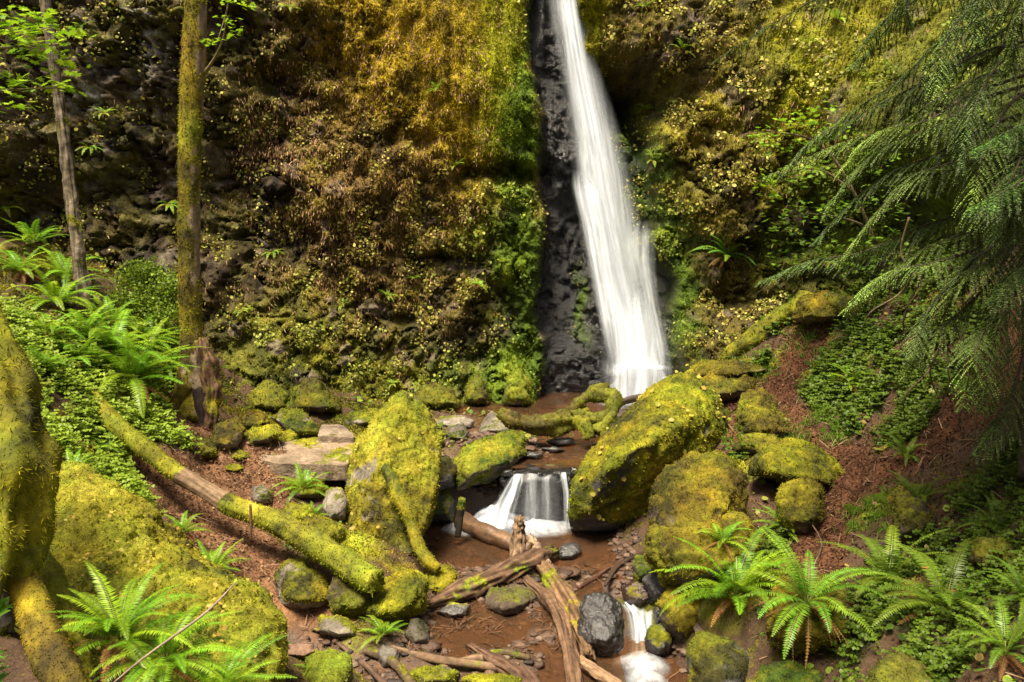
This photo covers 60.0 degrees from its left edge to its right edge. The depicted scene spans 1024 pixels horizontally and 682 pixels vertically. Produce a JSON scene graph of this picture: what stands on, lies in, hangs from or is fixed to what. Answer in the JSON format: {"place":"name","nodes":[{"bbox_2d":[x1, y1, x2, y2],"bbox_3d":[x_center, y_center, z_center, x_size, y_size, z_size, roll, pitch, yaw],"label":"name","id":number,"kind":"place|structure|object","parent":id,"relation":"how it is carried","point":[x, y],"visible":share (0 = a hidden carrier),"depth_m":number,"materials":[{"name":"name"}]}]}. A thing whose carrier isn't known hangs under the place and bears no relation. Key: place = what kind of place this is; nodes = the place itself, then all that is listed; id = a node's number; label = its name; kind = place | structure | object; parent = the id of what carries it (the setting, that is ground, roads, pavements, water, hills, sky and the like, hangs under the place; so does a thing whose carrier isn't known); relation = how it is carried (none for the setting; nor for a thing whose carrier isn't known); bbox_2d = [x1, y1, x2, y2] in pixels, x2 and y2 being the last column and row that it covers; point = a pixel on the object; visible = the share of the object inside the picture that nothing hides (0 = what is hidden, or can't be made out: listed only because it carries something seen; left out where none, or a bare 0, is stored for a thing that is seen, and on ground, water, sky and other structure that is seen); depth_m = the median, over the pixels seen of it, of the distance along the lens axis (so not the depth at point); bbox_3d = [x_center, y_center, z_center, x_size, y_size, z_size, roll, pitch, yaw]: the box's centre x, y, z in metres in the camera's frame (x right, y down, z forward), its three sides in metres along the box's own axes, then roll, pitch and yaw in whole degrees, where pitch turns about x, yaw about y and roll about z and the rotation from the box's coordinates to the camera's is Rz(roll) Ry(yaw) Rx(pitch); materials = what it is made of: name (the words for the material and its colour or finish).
{"place":"outdoors","nodes":[
{"label":"outdoors","id":0,"kind":"place"},
{"bbox_2d":[287,401,688,681],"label":"stream bed","id":1,"kind":"object","parent":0,"point":[591,546],"visible":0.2,"depth_m":9.38,"materials":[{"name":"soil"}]},
{"bbox_2d":[363,646,416,681],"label":"stick","id":2,"kind":"object","parent":1,"relation":"on","point":[400,669],"visible":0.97,"depth_m":7.54,"materials":[{"name":"brown wood"}]},
{"bbox_2d":[403,618,430,643],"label":"boulder","id":3,"kind":"object","parent":1,"relation":"on","point":[417,631],"visible":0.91,"depth_m":8.04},
{"bbox_2d":[410,664,459,681],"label":"rock","id":4,"kind":"object","parent":1,"relation":"on","point":[436,673],"visible":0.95,"depth_m":7.44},
{"bbox_2d":[414,381,461,410],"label":"boulder","id":5,"kind":"object","parent":1,"relation":"on","point":[434,394],"visible":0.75,"depth_m":14.69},
{"bbox_2d":[390,645,497,672],"bbox_3d":[-0.507,2.781,7.697,1.262,0.137,0.163,3,8,18],"label":"stick","id":6,"kind":"object","parent":1,"relation":"on","point":[459,662],"visible":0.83,"depth_m":7.65,"materials":[{"name":"brown wood"}]},
{"bbox_2d":[460,373,491,407],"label":"boulder","id":7,"kind":"object","parent":1,"relation":"on","point":[476,392],"visible":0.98,"depth_m":15.26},
{"bbox_2d":[452,429,526,490],"bbox_3d":[-0.322,1.568,11.800,0.926,0.746,1.263,6,10,39],"label":"boulder","id":8,"kind":"object","parent":1,"relation":"on","point":[486,460],"visible":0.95,"depth_m":11.53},
{"bbox_2d":[461,672,521,681],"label":"boulder","id":9,"kind":"object","parent":1,"relation":"on","point":[485,677],"visible":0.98,"depth_m":7.29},
{"bbox_2d":[484,585,534,617],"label":"boulder","id":10,"kind":"object","parent":1,"relation":"on","point":[509,601],"visible":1,"depth_m":8.90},
{"bbox_2d":[500,369,533,408],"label":"boulder","id":11,"kind":"object","parent":1,"relation":"on","point":[517,390],"visible":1,"depth_m":15.21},
{"bbox_2d":[509,514,526,557],"bbox_3d":[0.065,2.249,9.879,0.200,0.630,0.246,0,8,0],"label":"driftwood stump","id":12,"kind":"object","parent":1,"relation":"on","point":[518,542],"visible":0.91,"depth_m":9.83,"materials":[{"name":"brown wood"}]},
{"bbox_2d":[496,459,578,526],"bbox_3d":[0.351,2.054,11.864,1.340,0.982,1.315,0,8,0],"label":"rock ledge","id":13,"kind":"object","parent":1,"relation":"on","point":[544,497],"visible":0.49,"depth_m":11.30,"materials":[{"name":"liquid"}]},
{"bbox_2d":[546,437,575,446],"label":"rock","id":14,"kind":"object","parent":1,"relation":"on","point":[561,441],"visible":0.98,"depth_m":12.53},
{"bbox_2d":[496,382,623,440],"bbox_3d":[0.690,0.998,12.563,1.833,0.783,0.708,0,8,0],"label":"driftwood log","id":15,"kind":"object","parent":14,"relation":"on","point":[576,414],"visible":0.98,"depth_m":12.40,"materials":[{"name":"plant"}]},
{"bbox_2d":[577,592,624,658],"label":"boulder","id":16,"kind":"object","parent":1,"relation":"on","point":[601,625],"visible":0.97,"depth_m":7.99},
{"bbox_2d":[621,580,649,606],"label":"rock","id":17,"kind":"object","parent":1,"relation":"on","point":[634,592],"visible":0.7,"depth_m":9.45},
{"bbox_2d":[620,602,655,681],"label":"cascade","id":18,"kind":"object","parent":1,"relation":"on","point":[638,664],"visible":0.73,"depth_m":9.20,"materials":[{"name":"liquid"}]},
{"bbox_2d":[642,567,666,603],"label":"rock","id":19,"kind":"object","parent":1,"relation":"on","point":[654,588],"visible":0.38,"depth_m":9.36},
{"bbox_2d":[0,0,1023,412],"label":"cliff","id":20,"kind":"structure","parent":0,"point":[572,368],"depth_m":15.02,"materials":[{"name":"plant"}]},
{"bbox_2d":[0,0,1023,412],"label":"wall moss","id":21,"kind":"object","parent":20,"relation":"attached to","point":[452,128],"depth_m":15.17,"materials":[{"name":"plant"}]},
{"bbox_2d":[0,0,1023,410],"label":"wall leaves","id":22,"kind":"object","parent":20,"relation":"attached to","point":[638,206],"visible":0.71,"depth_m":14.75,"materials":[{"name":"plant"}]},
{"bbox_2d":[63,0,966,396],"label":"dry growth","id":23,"kind":"object","parent":20,"relation":"hanging from","point":[313,206],"visible":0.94,"depth_m":15.27,"materials":[{"name":"brown plant"}]},
{"bbox_2d":[740,101,945,277],"bbox_3d":[4.492,-1.988,11.886,2.893,2.351,1.962,0,8,0],"label":"vine maple","id":24,"kind":"object","parent":20,"relation":"attached to","point":[864,215],"visible":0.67,"depth_m":11.83,"materials":[{"name":"green plant"}]},
{"bbox_2d":[0,227,1023,681],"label":"ground","id":25,"kind":"structure","parent":0,"point":[722,625],"depth_m":8.94,"materials":[{"name":"plant"}]},
{"bbox_2d":[0,244,56,282],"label":"fern","id":26,"kind":"object","parent":25,"relation":"on","point":[15,265],"visible":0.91,"depth_m":12.02,"materials":[{"name":"green plant"}]},
{"bbox_2d":[0,217,67,251],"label":"fern","id":27,"kind":"object","parent":25,"relation":"on","point":[27,232],"visible":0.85,"depth_m":12.66,"materials":[{"name":"green plant"}]},
{"bbox_2d":[0,4,97,125],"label":"maple tree","id":28,"kind":"object","parent":25,"relation":"on","point":[70,65],"visible":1,"depth_m":7.69,"materials":[{"name":"green plant"}]},
{"bbox_2d":[0,299,98,681],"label":"mossy tree","id":29,"kind":"object","parent":25,"relation":"on","point":[34,582],"visible":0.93,"depth_m":4.40,"materials":[{"name":"plant"}]},
{"bbox_2d":[12,307,88,350],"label":"fern","id":30,"kind":"object","parent":25,"relation":"on","point":[53,326],"visible":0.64,"depth_m":10.32,"materials":[{"name":"green plant"}]},
{"bbox_2d":[9,264,106,310],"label":"fern","id":31,"kind":"object","parent":25,"relation":"on","point":[57,297],"visible":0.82,"depth_m":11.24,"materials":[{"name":"green plant"}]},
{"bbox_2d":[39,0,95,306],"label":"slim tree","id":32,"kind":"object","parent":25,"relation":"on","point":[72,211],"visible":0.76,"depth_m":11.65,"materials":[{"name":"brown wood"}]},
{"bbox_2d":[27,246,114,288],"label":"fern","id":33,"kind":"object","parent":25,"relation":"on","point":[59,269],"visible":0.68,"depth_m":12.48,"materials":[{"name":"green plant"}]},
{"bbox_2d":[43,308,180,367],"bbox_3d":[-5.011,0.052,10.959,1.546,0.795,1.561,-6,10,-35],"label":"fern","id":34,"kind":"object","parent":25,"relation":"on","point":[107,338],"visible":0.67,"depth_m":10.84,"materials":[{"name":"green plant"}]},
{"bbox_2d":[41,560,210,681],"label":"fern","id":35,"kind":"object","parent":25,"relation":"on","point":[108,622],"visible":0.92,"depth_m":4.48,"materials":[{"name":"green plant"}]},
{"bbox_2d":[94,250,179,350],"bbox_3d":[-5.114,-0.551,12.500,1.529,1.470,1.384,0,8,0],"label":"shrub","id":36,"kind":"object","parent":25,"relation":"on","point":[164,282],"visible":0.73,"depth_m":12.43,"materials":[{"name":"green plant"}]},
{"bbox_2d":[67,317,209,417],"bbox_3d":[-4.540,0.350,10.710,1.819,1.115,1.844,-4,9,-28],"label":"fern","id":37,"kind":"object","parent":25,"relation":"on","point":[137,367],"visible":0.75,"depth_m":10.58,"materials":[{"name":"green plant"}]},
{"bbox_2d":[88,602,243,681],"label":"fern","id":38,"kind":"object","parent":25,"relation":"on","point":[168,647],"visible":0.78,"depth_m":4.42,"materials":[{"name":"green plant"}]},
{"bbox_2d":[49,458,289,681],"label":"boulder","id":39,"kind":"object","parent":25,"relation":"on","point":[116,534],"visible":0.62,"depth_m":5.67,"materials":[{"name":"green stone"}]},
{"bbox_2d":[168,0,226,430],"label":"mossy tree","id":40,"kind":"object","parent":25,"relation":"on","point":[197,397],"visible":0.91,"depth_m":11.25,"materials":[{"name":"plant"}]},
{"bbox_2d":[139,633,296,681],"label":"fern","id":41,"kind":"object","parent":25,"relation":"on","point":[235,672],"visible":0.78,"depth_m":4.48,"materials":[{"name":"green plant"}]},
{"bbox_2d":[197,538,251,570],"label":"fern","id":42,"kind":"object","parent":25,"relation":"on","point":[218,559],"visible":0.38,"depth_m":8.44,"materials":[{"name":"green plant"}]},
{"bbox_2d":[210,416,245,449],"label":"boulder","id":43,"kind":"object","parent":25,"relation":"on","point":[227,434],"visible":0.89,"depth_m":10.79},
{"bbox_2d":[86,388,385,597],"bbox_3d":[-2.974,1.429,9.046,4.074,1.600,0.363,4,9,27],"label":"fallen log","id":44,"kind":"object","parent":25,"relation":"on","point":[355,570],"visible":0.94,"depth_m":8.80,"materials":[{"name":"plant"}]},
{"bbox_2d":[242,423,282,445],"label":"boulder","id":45,"kind":"object","parent":25,"relation":"on","point":[267,433],"visible":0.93,"depth_m":11.10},
{"bbox_2d":[248,379,290,412],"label":"boulder","id":46,"kind":"object","parent":25,"relation":"on","point":[269,395],"visible":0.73,"depth_m":13.53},
{"bbox_2d":[270,407,318,437],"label":"boulder","id":47,"kind":"object","parent":25,"relation":"on","point":[301,423],"visible":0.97,"depth_m":11.84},
{"bbox_2d":[273,557,328,611],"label":"boulder","id":48,"kind":"object","parent":25,"relation":"on","point":[302,584],"visible":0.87,"depth_m":8.46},
{"bbox_2d":[272,462,330,503],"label":"fern","id":49,"kind":"object","parent":25,"relation":"on","point":[301,480],"visible":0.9,"depth_m":10.29,"materials":[{"name":"green plant"}]},
{"bbox_2d":[258,436,354,480],"bbox_3d":[-2.469,1.435,11.098,1.266,0.292,1.363,0,8,0],"label":"rock slab","id":50,"kind":"object","parent":25,"relation":"on","point":[312,454],"visible":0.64,"depth_m":10.65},
{"bbox_2d":[283,478,329,498],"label":"boulder","id":51,"kind":"object","parent":25,"relation":"on","point":[305,492],"visible":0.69,"depth_m":10.25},
{"bbox_2d":[285,376,342,413],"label":"boulder","id":52,"kind":"object","parent":25,"relation":"on","point":[312,395],"visible":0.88,"depth_m":13.34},
{"bbox_2d":[301,514,345,541],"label":"boulder","id":53,"kind":"object","parent":25,"relation":"on","point":[334,529],"visible":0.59,"depth_m":9.34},
{"bbox_2d":[302,647,353,681],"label":"boulder","id":54,"kind":"object","parent":25,"relation":"on","point":[329,664],"visible":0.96,"depth_m":6.09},
{"bbox_2d":[322,486,347,521],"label":"boulder","id":55,"kind":"object","parent":25,"relation":"on","point":[335,501],"visible":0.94,"depth_m":9.90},
{"bbox_2d":[315,614,357,638],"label":"boulder","id":56,"kind":"object","parent":25,"relation":"on","point":[336,625],"visible":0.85,"depth_m":8.02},
{"bbox_2d":[318,424,354,442],"bbox_3d":[-2.308,1.258,11.721,0.478,0.181,0.809,-1,8,-9],"label":"rock slab","id":57,"kind":"object","parent":25,"relation":"on","point":[334,433],"visible":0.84,"depth_m":11.48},
{"bbox_2d":[325,575,375,617],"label":"boulder","id":58,"kind":"object","parent":25,"relation":"on","point":[345,600],"visible":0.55,"depth_m":8.27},
{"bbox_2d":[344,390,444,555],"bbox_3d":[-1.404,1.688,10.649,1.195,2.147,2.157,0,8,0],"label":"boulder","id":59,"kind":"object","parent":25,"relation":"on","point":[401,436],"visible":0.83,"depth_m":10.18,"materials":[{"name":"plant"}]},
{"bbox_2d":[0,239,1022,681],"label":"undergrowth","id":60,"kind":"object","parent":25,"relation":"on","point":[890,625],"visible":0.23,"depth_m":9.27,"materials":[{"name":"green plant"}]},
{"bbox_2d":[0,230,1023,681],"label":"clover","id":61,"kind":"object","parent":25,"relation":"on","point":[950,652],"visible":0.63,"depth_m":9.62,"materials":[{"name":"green plant"}]},
{"bbox_2d":[0,243,1023,681],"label":"ground moss","id":62,"kind":"object","parent":25,"relation":"on","point":[226,383],"visible":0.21,"depth_m":11.06,"materials":[{"name":"plant"}]},
{"bbox_2d":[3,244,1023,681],"bbox_3d":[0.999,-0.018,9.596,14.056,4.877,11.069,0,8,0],"label":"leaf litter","id":63,"kind":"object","parent":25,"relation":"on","point":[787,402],"visible":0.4,"depth_m":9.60,"materials":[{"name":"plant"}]},
{"bbox_2d":[132,245,1023,678],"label":"fallen twigs","id":64,"kind":"object","parent":25,"relation":"on","point":[716,447],"visible":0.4,"depth_m":9.47,"materials":[{"name":"wood"}]},
{"bbox_2d":[566,370,730,536],"bbox_3d":[1.846,1.701,11.884,1.576,2.476,3.451,6,10,37],"label":"boulder","id":65,"kind":"object","parent":25,"relation":"on","point":[649,433],"visible":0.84,"depth_m":10.92,"materials":[{"name":"plant"}]},
{"bbox_2d":[655,585,699,641],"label":"boulder","id":66,"kind":"object","parent":25,"relation":"on","point":[678,623],"visible":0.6,"depth_m":8.82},
{"bbox_2d":[647,449,749,527],"bbox_3d":[1.999,1.776,9.704,1.043,1.035,1.476,8,11,44],"label":"boulder","id":67,"kind":"object","parent":25,"relation":"on","point":[690,486],"visible":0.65,"depth_m":9.46,"materials":[{"name":"plant"}]},
{"bbox_2d":[642,509,764,592],"bbox_3d":[2.008,2.222,9.296,1.344,0.937,1.204,-5,9,-33],"label":"boulder","id":68,"kind":"object","parent":25,"relation":"on","point":[662,545],"visible":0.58,"depth_m":8.88,"materials":[{"name":"plant"}]},
{"bbox_2d":[698,521,752,558],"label":"fern","id":69,"kind":"object","parent":68,"relation":"on","point":[719,533],"visible":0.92,"depth_m":8.81,"materials":[{"name":"green plant"}]},
{"bbox_2d":[685,630,749,681],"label":"boulder","id":70,"kind":"object","parent":25,"relation":"on","point":[711,657],"visible":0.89,"depth_m":7.45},
{"bbox_2d":[649,524,799,626],"bbox_3d":[2.105,2.343,8.519,1.519,0.919,1.499,1,8,5],"label":"fern","id":71,"kind":"object","parent":25,"relation":"on","point":[737,583],"visible":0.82,"depth_m":8.49,"materials":[{"name":"green plant"}]},
{"bbox_2d":[685,357,771,376],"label":"boulder","id":72,"kind":"object","parent":25,"relation":"on","point":[731,367],"visible":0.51,"depth_m":13.58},
{"bbox_2d":[701,370,757,403],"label":"boulder","id":73,"kind":"object","parent":25,"relation":"on","point":[729,388],"visible":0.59,"depth_m":13.17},
{"bbox_2d":[732,431,781,454],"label":"boulder","id":74,"kind":"object","parent":25,"relation":"on","point":[757,439],"visible":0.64,"depth_m":11.34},
{"bbox_2d":[735,387,791,438],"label":"boulder","id":75,"kind":"object","parent":25,"relation":"on","point":[758,410],"visible":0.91,"depth_m":11.82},
{"bbox_2d":[754,660,824,681],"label":"boulder","id":76,"kind":"object","parent":25,"relation":"on","point":[785,671],"visible":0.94,"depth_m":6.74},
{"bbox_2d":[718,290,869,359],"bbox_3d":[4.387,-0.090,13.668,0.942,1.410,2.559,-8,11,-44],"label":"fallen log","id":77,"kind":"object","parent":25,"relation":"on","point":[754,334],"visible":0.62,"depth_m":13.95,"materials":[{"name":"plant"}]},
{"bbox_2d":[747,437,845,488],"bbox_3d":[3.405,1.521,10.560,1.268,0.726,1.060,-6,10,-38],"label":"boulder","id":78,"kind":"object","parent":25,"relation":"on","point":[784,460],"visible":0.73,"depth_m":10.28,"materials":[{"name":"plant"}]},
{"bbox_2d":[775,476,827,533],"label":"boulder","id":79,"kind":"object","parent":25,"relation":"on","point":[800,504],"visible":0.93,"depth_m":9.37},
{"bbox_2d":[728,526,891,668],"bbox_3d":[2.352,1.986,6.958,1.145,0.907,1.200,-1,8,-4],"label":"fern","id":80,"kind":"object","parent":25,"relation":"on","point":[806,589],"visible":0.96,"depth_m":6.81,"materials":[{"name":"green plant"}]},
{"bbox_2d":[765,569,859,656],"bbox_3d":[2.537,2.275,7.360,1.088,0.672,0.891,-5,9,-30],"label":"boulder","id":81,"kind":"object","parent":25,"relation":"on","point":[819,639],"visible":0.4,"depth_m":7.04,"materials":[{"name":"plant"}]},
{"bbox_2d":[791,289,841,325],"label":"boulder","id":82,"kind":"object","parent":25,"relation":"on","point":[814,308],"visible":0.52,"depth_m":13.27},
{"bbox_2d":[721,323,944,549],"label":"ground cover plants","id":83,"kind":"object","parent":25,"relation":"on","point":[878,514],"depth_m":11.29,"materials":[{"name":"green plant"}]},
{"bbox_2d":[710,0,1023,482],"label":"hemlock tree","id":84,"kind":"object","parent":25,"relation":"on","point":[1012,46],"visible":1,"depth_m":6.91,"materials":[{"name":"green plant"}]},
{"bbox_2d":[818,525,948,598],"bbox_3d":[3.116,1.914,7.355,1.172,0.869,0.997,-6,10,-37],"label":"fern","id":85,"kind":"object","parent":25,"relation":"on","point":[887,562],"visible":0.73,"depth_m":7.36,"materials":[{"name":"green plant"}]},
{"bbox_2d":[866,652,934,681],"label":"boulder","id":86,"kind":"object","parent":25,"relation":"on","point":[898,667],"visible":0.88,"depth_m":5.91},
{"bbox_2d":[890,492,936,541],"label":"boulder","id":87,"kind":"object","parent":25,"relation":"on","point":[909,514],"visible":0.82,"depth_m":7.98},
{"bbox_2d":[882,470,957,510],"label":"fern","id":88,"kind":"object","parent":25,"relation":"on","point":[922,491],"visible":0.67,"depth_m":8.50,"materials":[{"name":"green plant"}]},
{"bbox_2d":[864,538,1000,626],"bbox_3d":[3.091,1.910,6.584,1.231,0.654,1.157,-4,9,-24],"label":"fern","id":89,"kind":"object","parent":25,"relation":"on","point":[937,594],"visible":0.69,"depth_m":6.63,"materials":[{"name":"green plant"}]},
{"bbox_2d":[952,596,1023,680],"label":"fern","id":90,"kind":"object","parent":25,"relation":"on","point":[1012,640],"visible":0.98,"depth_m":5.56,"materials":[{"name":"green plant"}]},
{"bbox_2d":[969,535,1018,573],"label":"boulder","id":91,"kind":"object","parent":25,"relation":"on","point":[982,545],"visible":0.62,"depth_m":6.61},
{"bbox_2d":[132,293,1022,626],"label":"dirt ground","id":92,"kind":"structure","parent":0,"point":[292,615],"depth_m":9.67,"materials":[{"name":"soil"}]},
{"bbox_2d":[560,0,664,402],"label":"waterfall","id":93,"kind":"structure","parent":0,"point":[627,323],"depth_m":15.24,"materials":[{"name":"liquid"}]},
{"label":"stream","id":94,"kind":"structure","parent":0,"visible":0},
{"bbox_2d":[363,568,430,623],"bbox_3d":[-1.154,2.488,8.563,0.721,0.591,0.816,5,9,33],"label":"boulder","id":95,"kind":"object","parent":94,"relation":"on","point":[402,595],"visible":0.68,"depth_m":8.33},
{"bbox_2d":[425,564,458,592],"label":"boulder","id":96,"kind":"object","parent":94,"relation":"on","point":[444,578],"visible":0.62,"depth_m":9.21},
{"bbox_2d":[381,463,442,573],"bbox_3d":[-1.101,1.889,9.508,0.235,0.979,1.094,-6,10,-38],"label":"mossy branch","id":97,"kind":"object","parent":96,"relation":"on","point":[403,503],"visible":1,"depth_m":9.46,"materials":[{"name":"plant"}]},
{"bbox_2d":[430,488,456,525],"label":"rock","id":98,"kind":"object","parent":94,"relation":"in","point":[445,509],"visible":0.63,"depth_m":11.40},
{"bbox_2d":[438,455,456,491],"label":"rock","id":99,"kind":"object","parent":98,"relation":"on","point":[448,472],"visible":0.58,"depth_m":11.41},
{"bbox_2d":[427,544,559,610],"bbox_3d":[-0.050,2.466,9.451,0.512,0.426,2.086,7,11,42],"label":"driftwood log","id":100,"kind":"object","parent":94,"relation":"on","point":[508,570],"visible":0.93,"depth_m":9.26,"materials":[{"name":"brown wood"}]},
{"bbox_2d":[454,511,533,550],"bbox_3d":[-0.242,2.347,10.773,0.270,0.237,1.339,-7,10,-41],"label":"driftwood log","id":101,"kind":"object","parent":94,"relation":"in","point":[484,531],"visible":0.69,"depth_m":10.71,"materials":[{"name":"brown wood"}]},
{"bbox_2d":[465,642,540,681],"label":"driftwood plank","id":102,"kind":"object","parent":94,"relation":"on","point":[502,663],"visible":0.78,"depth_m":7.49,"materials":[{"name":"brown wood"}]},
{"bbox_2d":[454,472,567,530],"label":"cascade","id":103,"kind":"object","parent":94,"relation":"on","point":[499,520],"visible":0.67,"depth_m":11.07,"materials":[{"name":"liquid"}]},
{"bbox_2d":[522,575,582,681],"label":"driftwood log","id":104,"kind":"object","parent":94,"relation":"on","point":[550,603],"visible":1,"depth_m":8.23,"materials":[{"name":"brown wood"}]},
{"bbox_2d":[535,560,595,661],"bbox_3d":[0.533,2.572,8.812,0.308,0.316,2.186,-2,8,-12],"label":"driftwood log","id":105,"kind":"object","parent":94,"relation":"on","point":[561,589],"visible":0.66,"depth_m":8.78,"materials":[{"name":"brown wood"}]},
{"bbox_2d":[580,655,622,681],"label":"driftwood log","id":106,"kind":"object","parent":94,"relation":"on","point":[594,670],"visible":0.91,"depth_m":7.51,"materials":[{"name":"brown wood"}]},
{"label":"lower pool","id":107,"kind":"structure","parent":0,"visible":0},
{"bbox_2d":[365,548,680,681],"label":"twig litter","id":108,"kind":"object","parent":107,"relation":"on","point":[490,631],"visible":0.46,"depth_m":8.66,"materials":[{"name":"brown plant"}]},
{"bbox_2d":[644,623,673,659],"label":"rock","id":109,"kind":"object","parent":107,"relation":"in","point":[658,640],"visible":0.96,"depth_m":8.87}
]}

